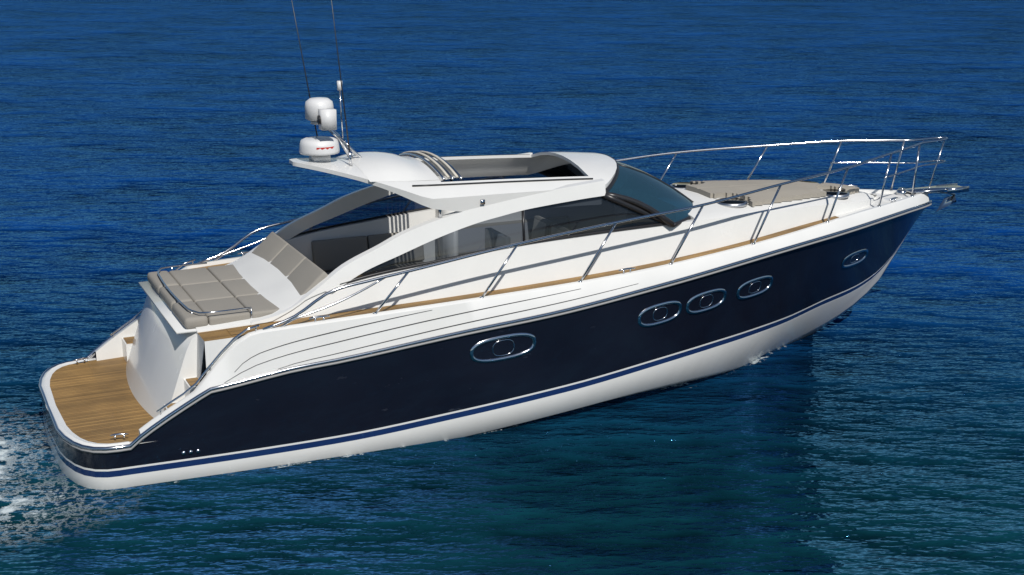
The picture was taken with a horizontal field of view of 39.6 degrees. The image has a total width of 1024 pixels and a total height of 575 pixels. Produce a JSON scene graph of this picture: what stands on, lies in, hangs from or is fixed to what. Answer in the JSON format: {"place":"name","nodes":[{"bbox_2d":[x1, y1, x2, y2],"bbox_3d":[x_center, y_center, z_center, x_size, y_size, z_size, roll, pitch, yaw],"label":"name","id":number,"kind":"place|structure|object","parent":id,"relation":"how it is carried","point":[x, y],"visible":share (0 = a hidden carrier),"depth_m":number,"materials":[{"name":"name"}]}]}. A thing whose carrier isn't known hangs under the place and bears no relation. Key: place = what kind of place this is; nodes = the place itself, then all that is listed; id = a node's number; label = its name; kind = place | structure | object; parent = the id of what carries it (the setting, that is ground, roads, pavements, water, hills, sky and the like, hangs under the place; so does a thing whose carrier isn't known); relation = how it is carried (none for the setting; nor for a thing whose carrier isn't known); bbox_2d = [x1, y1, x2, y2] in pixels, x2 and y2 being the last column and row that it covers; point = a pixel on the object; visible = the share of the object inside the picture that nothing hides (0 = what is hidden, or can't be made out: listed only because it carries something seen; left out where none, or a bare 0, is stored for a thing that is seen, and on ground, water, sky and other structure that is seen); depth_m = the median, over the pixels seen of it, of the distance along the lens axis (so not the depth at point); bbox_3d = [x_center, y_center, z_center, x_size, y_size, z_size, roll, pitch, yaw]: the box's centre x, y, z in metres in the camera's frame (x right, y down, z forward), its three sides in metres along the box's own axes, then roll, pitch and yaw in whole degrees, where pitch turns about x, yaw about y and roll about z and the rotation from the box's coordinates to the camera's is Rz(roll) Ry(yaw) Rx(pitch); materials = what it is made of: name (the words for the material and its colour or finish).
{"place":"outdoors","nodes":[
{"label":"outdoors","id":0,"kind":"place"},
{"bbox_2d":[226,284,634,381],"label":"side trim lines","id":1,"kind":"object","parent":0,"point":[408,325],"visible":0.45,"depth_m":20.32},
{"bbox_2d":[0,0,1023,574],"bbox_3d":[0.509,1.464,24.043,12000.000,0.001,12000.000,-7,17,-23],"label":"sea","id":2,"kind":"structure","parent":0,"point":[876,428],"depth_m":32.70,"materials":[{"name":"liquid"}]},
{"bbox_2d":[42,357,766,482],"bbox_3d":[-0.858,1.623,23.443,13.564,0.001,4.964,-7,17,-23],"label":"waterline foam","id":3,"kind":"object","parent":2,"relation":"on","point":[754,362],"visible":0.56,"depth_m":23.46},
{"bbox_2d":[41,208,924,489],"bbox_3d":[0.532,0.722,23.849,16.050,3.134,4.460,-7,17,-23],"label":"hull","id":4,"kind":"object","parent":2,"relation":"on","point":[441,390],"visible":0.6,"depth_m":21.26,"materials":[{"name":"blue"}]},
{"bbox_2d":[42,296,241,446],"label":"swim platform","id":5,"kind":"structure","parent":4,"relation":"on","point":[93,402],"depth_m":20.65,"materials":[{"name":"brown wood"}]},
{"bbox_2d":[38,200,931,453],"bbox_3d":[0.542,0.058,23.671,16.064,1.806,4.540,-7,17,-23],"label":"rub rail","id":6,"kind":"object","parent":4,"relation":"attached to","point":[247,381],"visible":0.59,"depth_m":20.76,"materials":[{"name":"silver metal"}]},
{"bbox_2d":[95,188,930,434],"bbox_3d":[0.951,-0.282,23.770,14.970,2.268,4.460,-7,17,-23],"label":"deck moulding","id":7,"kind":"object","parent":4,"relation":"on","point":[719,235],"visible":0.65,"depth_m":21.51,"materials":[{"name":"white plastic"}]},
{"bbox_2d":[138,232,327,333],"bbox_3d":[-4.234,-0.136,21.370,2.233,0.648,2.920,-7,17,-23],"label":"sun lounger","id":8,"kind":"object","parent":7,"relation":"on","point":[217,288],"visible":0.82,"depth_m":21.11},
{"bbox_2d":[311,209,454,274],"bbox_3d":[-0.583,-0.379,23.013,6.005,1.500,2.945,-7,17,-23],"label":"cockpit interior","id":9,"kind":"object","parent":7,"relation":"on","point":[329,256],"visible":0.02,"depth_m":23.40,"materials":[{"name":"grey wood"}]},
{"bbox_2d":[227,152,605,324],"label":"side arches","id":10,"kind":"structure","parent":7,"relation":"on","point":[404,241],"depth_m":21.22,"materials":[{"name":"white plastic"}]},
{"bbox_2d":[289,152,616,211],"bbox_3d":[-0.882,-1.806,22.487,5.345,0.812,2.956,-7,17,-23],"label":"hardtop","id":11,"kind":"object","parent":10,"relation":"on","point":[397,174],"visible":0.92,"depth_m":21.50,"materials":[{"name":"white plastic"}]},
{"bbox_2d":[291,0,484,204],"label":"radar and antennas","id":12,"kind":"object","parent":11,"relation":"on","point":[320,112],"visible":0.99,"depth_m":21.20,"materials":[{"name":"white plastic"}]},
{"bbox_2d":[399,151,592,217],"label":"hardtop fittings","id":13,"kind":"object","parent":11,"relation":"on","point":[427,155],"visible":0.91,"depth_m":21.72,"materials":[{"name":"silver metal"}]},
{"bbox_2d":[294,172,658,277],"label":"side windows","id":14,"kind":"structure","parent":10,"relation":"on","point":[542,221],"depth_m":21.78,"materials":[{"name":"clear glass"}]},
{"bbox_2d":[340,170,667,284],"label":"window frames","id":15,"kind":"structure","parent":7,"relation":"on","point":[627,205],"depth_m":21.98,"materials":[{"name":"black"}]},
{"bbox_2d":[73,183,968,454],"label":"deck fittings","id":16,"kind":"object","parent":7,"relation":"on","point":[952,189],"visible":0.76,"depth_m":26.23,"materials":[{"name":"silver metal"}]},
{"bbox_2d":[110,137,947,413],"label":"guard rails","id":17,"kind":"object","parent":7,"relation":"on","point":[405,272],"visible":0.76,"depth_m":23.01,"materials":[{"name":"silver metal"}]},
{"bbox_2d":[546,153,693,226],"bbox_3d":[1.938,-1.784,23.820,2.434,0.950,3.159,-7,17,-23],"label":"windscreen frame","id":18,"kind":"object","parent":7,"relation":"on","point":[651,210],"visible":0.48,"depth_m":22.47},
{"bbox_2d":[552,161,692,221],"bbox_3d":[1.935,-1.783,23.819,2.370,0.860,3.060,-7,17,-23],"label":"windscreen","id":19,"kind":"object","parent":18,"relation":"in","point":[658,195],"visible":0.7,"depth_m":22.91,"materials":[{"name":"black glass"}]},
{"bbox_2d":[670,181,849,207],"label":"deck hatches","id":20,"kind":"object","parent":7,"relation":"on","point":[740,203],"visible":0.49,"depth_m":24.91,"materials":[{"name":"grey metal"}]},
{"bbox_2d":[686,180,858,206],"bbox_3d":[4.721,-1.728,25.145,3.350,0.331,2.000,-7,17,-23],"label":"foredeck sunpad","id":21,"kind":"object","parent":7,"relation":"on","point":[798,190],"visible":0.91,"depth_m":24.66,"materials":[{"name":"beige fabric"}]},
{"bbox_2d":[470,249,867,362],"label":"hull window rims","id":22,"kind":"object","parent":4,"relation":"attached to","point":[533,337],"visible":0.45,"depth_m":22.33,"materials":[{"name":"silver metal"}]}
]}

